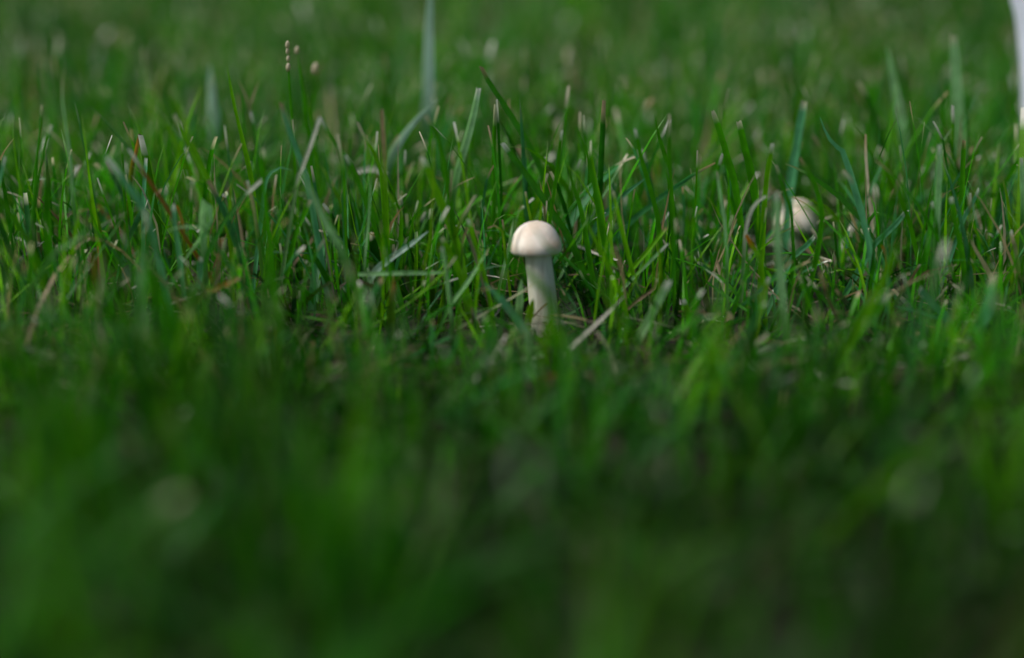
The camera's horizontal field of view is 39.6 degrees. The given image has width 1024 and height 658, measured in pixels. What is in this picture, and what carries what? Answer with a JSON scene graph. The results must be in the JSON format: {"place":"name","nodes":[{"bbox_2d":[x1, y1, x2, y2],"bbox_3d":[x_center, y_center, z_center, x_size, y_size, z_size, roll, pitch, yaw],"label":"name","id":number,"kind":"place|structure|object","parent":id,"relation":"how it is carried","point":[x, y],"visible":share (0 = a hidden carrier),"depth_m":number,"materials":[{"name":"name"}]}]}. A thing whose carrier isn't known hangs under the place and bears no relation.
{"place":"outdoors","nodes":[
{"label":"outdoors","id":0,"kind":"place"},
{"bbox_2d":[3,0,1011,23],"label":"lawn grass","id":1,"kind":"structure","parent":0,"point":[438,7],"depth_m":0.96,"materials":[{"name":"green plant"}]},
{"bbox_2d":[0,0,1023,657],"bbox_3d":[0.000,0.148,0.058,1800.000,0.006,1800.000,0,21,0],"label":"ground","id":2,"kind":"structure","parent":0,"point":[578,596],"depth_m":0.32,"materials":[{"name":"green plant"}]},
{"bbox_2d":[33,105,42,305],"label":"grass blade","id":3,"kind":"object","parent":2,"relation":"on","point":[38,147],"depth_m":0.42,"materials":[{"name":"green plant"}]},
{"bbox_2d":[25,125,52,326],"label":"grass blade","id":4,"kind":"object","parent":2,"relation":"on","point":[34,199],"depth_m":0.41,"materials":[{"name":"green plant"}]},
{"bbox_2d":[1,225,91,336],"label":"grass blade","id":5,"kind":"object","parent":2,"relation":"on","point":[41,271],"depth_m":0.39,"materials":[{"name":"green plant"}]},
{"bbox_2d":[62,73,82,313],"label":"grass blade","id":6,"kind":"object","parent":2,"relation":"on","point":[72,190],"depth_m":0.41,"materials":[{"name":"green plant"}]},
{"bbox_2d":[92,251,103,347],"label":"grass blade","id":7,"kind":"object","parent":2,"relation":"on","point":[95,281],"depth_m":0.39,"materials":[{"name":"green plant"}]},
{"bbox_2d":[121,142,134,306],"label":"grass blade","id":8,"kind":"object","parent":2,"relation":"on","point":[124,198],"depth_m":0.43,"materials":[{"name":"green plant"}]},
{"bbox_2d":[119,134,140,294],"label":"grass blade","id":9,"kind":"object","parent":2,"relation":"on","point":[131,170],"depth_m":0.44,"materials":[{"name":"green plant"}]},
{"bbox_2d":[105,155,173,314],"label":"grass blade","id":10,"kind":"object","parent":2,"relation":"on","point":[138,201],"depth_m":0.40,"materials":[{"name":"green plant"}]},
{"bbox_2d":[136,249,143,380],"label":"grass blade","id":11,"kind":"object","parent":2,"relation":"on","point":[141,279],"depth_m":0.38,"materials":[{"name":"green plant"}]},
{"bbox_2d":[141,158,146,267],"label":"grass blade","id":12,"kind":"object","parent":2,"relation":"on","point":[143,199],"depth_m":0.43,"materials":[{"name":"green plant"}]},
{"bbox_2d":[131,219,184,404],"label":"grass blade","id":13,"kind":"object","parent":2,"relation":"on","point":[161,304],"depth_m":0.36,"materials":[{"name":"green plant"}]},
{"bbox_2d":[171,203,189,330],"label":"grass blade","id":14,"kind":"object","parent":2,"relation":"on","point":[175,231],"depth_m":0.41,"materials":[{"name":"green plant"}]},
{"bbox_2d":[176,206,188,298],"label":"grass blade","id":15,"kind":"object","parent":2,"relation":"on","point":[184,245],"depth_m":0.42,"materials":[{"name":"green plant"}]},
{"bbox_2d":[183,198,212,336],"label":"grass blade","id":16,"kind":"object","parent":2,"relation":"on","point":[205,208],"depth_m":0.41,"materials":[{"name":"green plant"}]},
{"bbox_2d":[172,114,258,313],"bbox_3d":[-0.086,-0.029,0.418,0.022,0.069,0.001,0,21,0],"label":"grass blade","id":17,"kind":"object","parent":2,"relation":"on","point":[201,167],"depth_m":0.41,"materials":[{"name":"green plant"}]},
{"bbox_2d":[207,65,225,218],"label":"grass blade","id":18,"kind":"object","parent":2,"relation":"on","point":[212,102],"depth_m":0.51,"materials":[{"name":"green plant"}]},
{"bbox_2d":[165,225,283,344],"bbox_3d":[-0.083,-0.011,0.413,0.034,0.040,0.001,0,21,0],"label":"grass blade","id":19,"kind":"object","parent":2,"relation":"on","point":[229,265],"depth_m":0.41,"materials":[{"name":"green plant"}]},
{"bbox_2d":[228,175,233,304],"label":"grass blade","id":20,"kind":"object","parent":2,"relation":"on","point":[230,253],"depth_m":0.42,"materials":[{"name":"green plant"}]},
{"bbox_2d":[226,64,267,297],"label":"grass blade","id":21,"kind":"object","parent":2,"relation":"on","point":[248,164],"depth_m":0.43,"materials":[{"name":"green plant"}]},
{"bbox_2d":[240,80,259,231],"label":"grass blade","id":22,"kind":"object","parent":2,"relation":"on","point":[247,133],"depth_m":0.47,"materials":[{"name":"green plant"}]},
{"bbox_2d":[246,181,267,316],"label":"grass blade","id":23,"kind":"object","parent":2,"relation":"on","point":[257,231],"depth_m":0.42,"materials":[{"name":"green plant"}]},
{"bbox_2d":[238,80,276,265],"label":"grass blade","id":24,"kind":"object","parent":2,"relation":"on","point":[251,129],"depth_m":0.47,"materials":[{"name":"green plant"}]},
{"bbox_2d":[252,153,283,394],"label":"grass blade","id":25,"kind":"object","parent":2,"relation":"on","point":[272,284],"depth_m":0.37,"materials":[{"name":"green plant"}]},
{"bbox_2d":[249,167,289,312],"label":"grass blade","id":26,"kind":"object","parent":2,"relation":"on","point":[260,230],"depth_m":0.43,"materials":[{"name":"green plant"}]},
{"bbox_2d":[285,40,302,278],"bbox_3d":[-0.070,-0.052,0.458,0.002,0.082,0.002,0,21,0],"label":"seed stalk","id":27,"kind":"object","parent":2,"relation":"on","point":[288,66],"visible":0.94,"depth_m":0.45,"materials":[{"name":"green plant"}]},
{"bbox_2d":[280,199,311,316],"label":"grass blade","id":28,"kind":"object","parent":2,"relation":"on","point":[294,238],"depth_m":0.42,"materials":[{"name":"green plant"}]},
{"bbox_2d":[278,117,320,295],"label":"grass blade","id":29,"kind":"object","parent":2,"relation":"on","point":[294,199],"depth_m":0.42,"materials":[{"name":"green plant"}]},
{"bbox_2d":[279,102,328,313],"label":"grass blade","id":30,"kind":"object","parent":2,"relation":"on","point":[320,254],"depth_m":0.42,"materials":[{"name":"green plant"}]},
{"bbox_2d":[295,46,316,212],"bbox_3d":[-0.067,-0.055,0.473,0.006,0.077,0.002,0,21,0],"label":"seed stalk","id":31,"kind":"object","parent":2,"relation":"on","point":[307,127],"visible":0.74,"depth_m":0.47,"materials":[{"name":"green plant"}]},
{"bbox_2d":[312,62,318,166],"bbox_3d":[-0.067,-0.056,0.483,0.005,0.070,0.002,0,21,0],"label":"seed stalk","id":32,"kind":"object","parent":2,"relation":"on","point":[315,67],"visible":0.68,"depth_m":0.47,"materials":[{"name":"green plant"}]},
{"bbox_2d":[300,170,378,351],"bbox_3d":[-0.048,-0.017,0.402,0.021,0.058,0.002,0,21,0],"label":"grass blade","id":33,"kind":"object","parent":2,"relation":"on","point":[338,244],"depth_m":0.40,"materials":[{"name":"green plant"}]},
{"bbox_2d":[336,134,350,329],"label":"grass blade","id":34,"kind":"object","parent":2,"relation":"on","point":[344,202],"depth_m":0.42,"materials":[{"name":"green plant"}]},
{"bbox_2d":[320,116,402,314],"bbox_3d":[-0.043,-0.030,0.423,0.025,0.067,0.001,0,21,0],"label":"grass blade","id":35,"kind":"object","parent":2,"relation":"on","point":[377,236],"depth_m":0.42,"materials":[{"name":"green plant"}]},
{"bbox_2d":[361,180,370,323],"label":"grass blade","id":36,"kind":"object","parent":2,"relation":"on","point":[365,247],"depth_m":0.42,"materials":[{"name":"green plant"}]},
{"bbox_2d":[356,122,384,227],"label":"grass blade","id":37,"kind":"object","parent":2,"relation":"on","point":[371,149],"depth_m":0.42,"materials":[{"name":"green plant"}]},
{"bbox_2d":[344,155,409,328],"bbox_3d":[-0.039,-0.024,0.421,0.018,0.057,0.002,0,21,0],"label":"grass blade","id":38,"kind":"object","parent":2,"relation":"on","point":[364,195],"depth_m":0.42,"materials":[{"name":"green plant"}]},
{"bbox_2d":[380,109,389,310],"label":"grass blade","id":39,"kind":"object","parent":2,"relation":"on","point":[385,186],"depth_m":0.42,"materials":[{"name":"green plant"}]},
{"bbox_2d":[345,231,427,330],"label":"grass blade","id":40,"kind":"object","parent":2,"relation":"on","point":[377,268],"depth_m":0.42,"materials":[{"name":"green plant"}]},
{"bbox_2d":[386,276,395,350],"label":"grass blade","id":41,"kind":"object","parent":2,"relation":"on","point":[391,315],"depth_m":0.41,"materials":[{"name":"green plant"}]},
{"bbox_2d":[369,100,436,255],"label":"grass blade","id":42,"kind":"object","parent":2,"relation":"on","point":[394,150],"depth_m":0.47,"materials":[{"name":"green plant"}]},
{"bbox_2d":[358,271,450,275],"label":"grass blade","id":43,"kind":"object","parent":2,"relation":"on","point":[380,273],"depth_m":0.41,"materials":[{"name":"green plant"}]},
{"bbox_2d":[416,139,434,339],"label":"grass blade","id":44,"kind":"object","parent":2,"relation":"on","point":[431,215],"depth_m":0.41,"materials":[{"name":"green plant"}]},
{"bbox_2d":[418,0,433,202],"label":"grass blade","id":45,"kind":"object","parent":2,"relation":"on","point":[428,78],"depth_m":0.50,"materials":[{"name":"green plant"}]},
{"bbox_2d":[424,114,459,322],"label":"grass blade","id":46,"kind":"object","parent":2,"relation":"on","point":[446,179],"depth_m":0.41,"materials":[{"name":"green plant"}]},
{"bbox_2d":[419,155,470,327],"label":"grass blade","id":47,"kind":"object","parent":2,"relation":"on","point":[440,202],"depth_m":0.42,"materials":[{"name":"green plant"}]},
{"bbox_2d":[441,246,454,345],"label":"grass blade","id":48,"kind":"object","parent":2,"relation":"on","point":[448,296],"depth_m":0.41,"materials":[{"name":"green plant"}]},
{"bbox_2d":[436,195,476,329],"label":"grass blade","id":49,"kind":"object","parent":2,"relation":"on","point":[448,260],"depth_m":0.42,"materials":[{"name":"green plant"}]},
{"bbox_2d":[440,87,480,273],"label":"grass blade","id":50,"kind":"object","parent":2,"relation":"on","point":[466,141],"depth_m":0.45,"materials":[{"name":"green plant"}]},
{"bbox_2d":[440,236,480,336],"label":"grass blade","id":51,"kind":"object","parent":2,"relation":"on","point":[457,267],"depth_m":0.42,"materials":[{"name":"green plant"}]},
{"bbox_2d":[434,248,488,341],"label":"grass blade","id":52,"kind":"object","parent":2,"relation":"on","point":[458,294],"depth_m":0.41,"materials":[{"name":"green plant"}]},
{"bbox_2d":[466,219,496,335],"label":"grass blade","id":53,"kind":"object","parent":2,"relation":"on","point":[484,275],"depth_m":0.42,"materials":[{"name":"green plant"}]},
{"bbox_2d":[492,104,496,287],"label":"grass blade","id":54,"kind":"object","parent":2,"relation":"on","point":[493,178],"depth_m":0.45,"materials":[{"name":"green plant"}]},
{"bbox_2d":[488,224,512,321],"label":"grass blade","id":55,"kind":"object","parent":2,"relation":"on","point":[505,254],"depth_m":0.43,"materials":[{"name":"green plant"}]},
{"bbox_2d":[483,282,534,345],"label":"grass blade","id":56,"kind":"object","parent":2,"relation":"on","point":[503,302],"depth_m":0.41,"materials":[{"name":"green plant"}]},
{"bbox_2d":[0,0,1023,450],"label":"fine grass","id":57,"kind":"structure","parent":2,"relation":"on","point":[484,212],"depth_m":0.47,"materials":[{"name":"green plant"}]},
{"bbox_2d":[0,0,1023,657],"bbox_3d":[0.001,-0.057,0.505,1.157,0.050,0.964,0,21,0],"label":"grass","id":58,"kind":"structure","parent":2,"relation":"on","point":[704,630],"depth_m":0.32,"materials":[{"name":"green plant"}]},
{"bbox_2d":[0,0,1023,430],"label":"dry thatch","id":59,"kind":"object","parent":2,"relation":"on","point":[510,328],"visible":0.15,"depth_m":0.43,"materials":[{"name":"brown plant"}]},
{"bbox_2d":[515,279,523,341],"bbox_3d":[0.002,-0.004,0.420,0.003,0.022,0.002,0,21,0],"label":"leaf","id":60,"kind":"object","parent":2,"relation":"on","point":[519,301],"visible":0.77,"depth_m":0.42,"materials":[{"name":"green plant"}]},
{"bbox_2d":[479,248,560,386],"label":"grass blade","id":61,"kind":"object","parent":2,"relation":"on","point":[539,284],"depth_m":0.37,"materials":[{"name":"green plant"}]},
{"bbox_2d":[479,66,572,271],"bbox_3d":[0.006,-0.047,0.455,0.032,0.075,0.002,0,21,0],"label":"grass blade","id":62,"kind":"object","parent":2,"relation":"on","point":[512,117],"depth_m":0.45,"materials":[{"name":"green plant"}]},
{"bbox_2d":[525,299,534,330],"bbox_3d":[0.005,-0.001,0.417,0.003,0.017,0.002,0,21,0],"label":"leaf","id":63,"kind":"object","parent":2,"relation":"on","point":[530,312],"visible":0.52,"depth_m":0.41,"materials":[{"name":"green plant"}]},
{"bbox_2d":[511,221,561,336],"bbox_3d":[0.007,-0.014,0.425,0.016,0.038,0.016,0,21,0],"label":"mushroom","id":64,"kind":"object","parent":2,"relation":"on","point":[529,245],"visible":0.81,"depth_m":0.42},
{"bbox_2d":[533,293,550,412],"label":"grass blade","id":65,"kind":"object","parent":2,"relation":"on","point":[545,336],"depth_m":0.37,"materials":[{"name":"green plant"}]},
{"bbox_2d":[501,143,594,312],"bbox_3d":[0.012,-0.029,0.435,0.032,0.057,0.002,0,21,0],"label":"grass blade","id":66,"kind":"object","parent":2,"relation":"on","point":[544,199],"depth_m":0.43,"materials":[{"name":"green plant"}]},
{"bbox_2d":[548,130,562,224],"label":"grass blade","id":67,"kind":"object","parent":2,"relation":"on","point":[555,181],"depth_m":0.42,"materials":[{"name":"green plant"}]},
{"bbox_2d":[565,158,600,319],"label":"grass blade","id":68,"kind":"object","parent":2,"relation":"on","point":[586,241],"depth_m":0.43,"materials":[{"name":"green plant"}]},
{"bbox_2d":[574,125,614,312],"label":"grass blade","id":69,"kind":"object","parent":2,"relation":"on","point":[600,217],"depth_m":0.42,"materials":[{"name":"green plant"}]},
{"bbox_2d":[529,219,667,377],"bbox_3d":[0.025,-0.007,0.390,0.041,0.049,0.002,0,21,0],"label":"grass blade","id":70,"kind":"object","parent":2,"relation":"on","point":[602,289],"depth_m":0.39,"materials":[{"name":"green plant"}]},
{"bbox_2d":[585,220,629,319],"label":"grass blade","id":71,"kind":"object","parent":2,"relation":"on","point":[611,274],"depth_m":0.41,"materials":[{"name":"green plant"}]},
{"bbox_2d":[568,175,649,299],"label":"grass blade","id":72,"kind":"object","parent":2,"relation":"on","point":[623,195],"depth_m":0.45,"materials":[{"name":"green plant"}]},
{"bbox_2d":[612,191,642,324],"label":"grass blade","id":73,"kind":"object","parent":2,"relation":"on","point":[624,241],"depth_m":0.42,"materials":[{"name":"green plant"}]},
{"bbox_2d":[599,227,666,330],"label":"grass blade","id":74,"kind":"object","parent":2,"relation":"on","point":[641,257],"depth_m":0.42,"materials":[{"name":"green plant"}]},
{"bbox_2d":[634,129,666,319],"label":"grass blade","id":75,"kind":"object","parent":2,"relation":"on","point":[651,194],"depth_m":0.42,"materials":[{"name":"green plant"}]},
{"bbox_2d":[631,280,671,364],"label":"grass blade","id":76,"kind":"object","parent":2,"relation":"on","point":[661,294],"depth_m":0.40,"materials":[{"name":"green plant"}]},
{"bbox_2d":[657,243,661,324],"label":"grass blade","id":77,"kind":"object","parent":2,"relation":"on","point":[660,278],"depth_m":0.42,"materials":[{"name":"green plant"}]},
{"bbox_2d":[655,116,680,310],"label":"grass blade","id":78,"kind":"object","parent":2,"relation":"on","point":[664,154],"depth_m":0.43,"materials":[{"name":"green plant"}]},
{"bbox_2d":[667,114,675,325],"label":"grass blade","id":79,"kind":"object","parent":2,"relation":"on","point":[672,224],"depth_m":0.42,"materials":[{"name":"green plant"}]},
{"bbox_2d":[716,171,728,328],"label":"grass blade","id":80,"kind":"object","parent":2,"relation":"on","point":[725,239],"depth_m":0.42,"materials":[{"name":"green plant"}]},
{"bbox_2d":[711,110,749,291],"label":"grass blade","id":81,"kind":"object","parent":2,"relation":"on","point":[732,176],"depth_m":0.44,"materials":[{"name":"green plant"}]},
{"bbox_2d":[725,255,750,337],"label":"grass blade","id":82,"kind":"object","parent":2,"relation":"on","point":[739,291],"depth_m":0.42,"materials":[{"name":"green plant"}]},
{"bbox_2d":[738,196,765,335],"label":"grass blade","id":83,"kind":"object","parent":2,"relation":"on","point":[744,242],"depth_m":0.42,"materials":[{"name":"green plant"}]},
{"bbox_2d":[736,120,768,296],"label":"grass blade","id":84,"kind":"object","parent":2,"relation":"on","point":[748,166],"depth_m":0.44,"materials":[{"name":"green plant"}]},
{"bbox_2d":[745,234,767,329],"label":"grass blade","id":85,"kind":"object","parent":2,"relation":"on","point":[759,259],"depth_m":0.42,"materials":[{"name":"green plant"}]},
{"bbox_2d":[756,277,768,338],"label":"grass blade","id":86,"kind":"object","parent":2,"relation":"on","point":[765,289],"depth_m":0.41,"materials":[{"name":"green plant"}]},
{"bbox_2d":[757,143,773,305],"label":"grass blade","id":87,"kind":"object","parent":2,"relation":"on","point":[766,184],"depth_m":0.42,"materials":[{"name":"green plant"}]},
{"bbox_2d":[773,192,789,354],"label":"grass blade","id":88,"kind":"object","parent":2,"relation":"on","point":[781,286],"depth_m":0.40,"materials":[{"name":"green plant"}]},
{"bbox_2d":[775,165,795,320],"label":"grass blade","id":89,"kind":"object","parent":2,"relation":"on","point":[791,225],"depth_m":0.42,"materials":[{"name":"green plant"}]},
{"bbox_2d":[760,235,814,324],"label":"grass blade","id":90,"kind":"object","parent":2,"relation":"on","point":[805,246],"depth_m":0.43,"materials":[{"name":"green plant"}]},
{"bbox_2d":[781,100,806,265],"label":"grass blade","id":91,"kind":"object","parent":2,"relation":"on","point":[791,177],"depth_m":0.47,"materials":[{"name":"green plant"}]},
{"bbox_2d":[780,199,816,256],"bbox_3d":[0.098,-0.033,0.493,0.014,0.024,0.014,0,21,0],"label":"mushroom","id":92,"kind":"object","parent":2,"relation":"on","point":[802,218],"visible":0.53,"depth_m":0.49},
{"bbox_2d":[799,156,823,325],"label":"grass blade","id":93,"kind":"object","parent":2,"relation":"on","point":[821,215],"depth_m":0.42,"materials":[{"name":"green plant"}]},
{"bbox_2d":[820,118,876,271],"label":"grass blade","id":94,"kind":"object","parent":2,"relation":"on","point":[849,170],"depth_m":0.44,"materials":[{"name":"green plant"}]},
{"bbox_2d":[842,170,875,290],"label":"grass blade","id":95,"kind":"object","parent":2,"relation":"on","point":[861,212],"depth_m":0.42,"materials":[{"name":"green plant"}]},
{"bbox_2d":[850,295,887,352],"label":"grass blade","id":96,"kind":"object","parent":2,"relation":"on","point":[880,304],"depth_m":0.40,"materials":[{"name":"green plant"}]},
{"bbox_2d":[842,239,897,362],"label":"grass blade","id":97,"kind":"object","parent":2,"relation":"on","point":[863,316],"depth_m":0.39,"materials":[{"name":"green plant"}]},
{"bbox_2d":[836,210,908,303],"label":"grass blade","id":98,"kind":"object","parent":2,"relation":"on","point":[898,220],"depth_m":0.43,"materials":[{"name":"green plant"}]},
{"bbox_2d":[887,45,909,212],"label":"grass blade","id":99,"kind":"object","parent":2,"relation":"on","point":[894,86],"depth_m":0.50,"materials":[{"name":"green plant"}]},
{"bbox_2d":[930,144,941,330],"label":"grass blade","id":100,"kind":"object","parent":2,"relation":"on","point":[938,176],"depth_m":0.41,"materials":[{"name":"green plant"}]},
{"bbox_2d":[918,286,961,346],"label":"grass blade","id":101,"kind":"object","parent":2,"relation":"on","point":[923,292],"depth_m":0.41,"materials":[{"name":"green plant"}]},
{"bbox_2d":[926,188,978,322],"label":"grass blade","id":102,"kind":"object","parent":2,"relation":"on","point":[954,244],"depth_m":0.43,"materials":[{"name":"green plant"}]},
{"bbox_2d":[950,34,964,210],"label":"grass blade","id":103,"kind":"object","parent":2,"relation":"on","point":[957,94],"depth_m":0.49,"materials":[{"name":"green plant"}]},
{"bbox_2d":[951,140,965,301],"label":"grass blade","id":104,"kind":"object","parent":2,"relation":"on","point":[962,182],"depth_m":0.43,"materials":[{"name":"green plant"}]},
{"bbox_2d":[949,197,967,328],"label":"grass blade","id":105,"kind":"object","parent":2,"relation":"on","point":[959,241],"depth_m":0.42,"materials":[{"name":"green plant"}]},
{"bbox_2d":[961,285,995,359],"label":"grass blade","id":106,"kind":"object","parent":2,"relation":"on","point":[990,313],"visible":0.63,"depth_m":0.40,"materials":[{"name":"green plant"}]},
{"bbox_2d":[991,171,1017,260],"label":"grass blade","id":107,"kind":"object","parent":2,"relation":"on","point":[1010,195],"depth_m":0.47,"materials":[{"name":"green plant"}]},
{"bbox_2d":[1010,230,1023,319],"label":"grass blade","id":108,"kind":"object","parent":2,"relation":"on","point":[1014,244],"depth_m":0.42,"materials":[{"name":"green plant"}]},
{"bbox_2d":[1011,0,1023,107],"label":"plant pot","id":109,"kind":"object","parent":2,"relation":"on","point":[1018,7],"visible":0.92,"depth_m":0.50,"materials":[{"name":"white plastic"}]},
{"bbox_2d":[1018,158,1023,294],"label":"grass blade","id":110,"kind":"object","parent":2,"relation":"on","point":[1021,245],"depth_m":0.43,"materials":[{"name":"green plant"}]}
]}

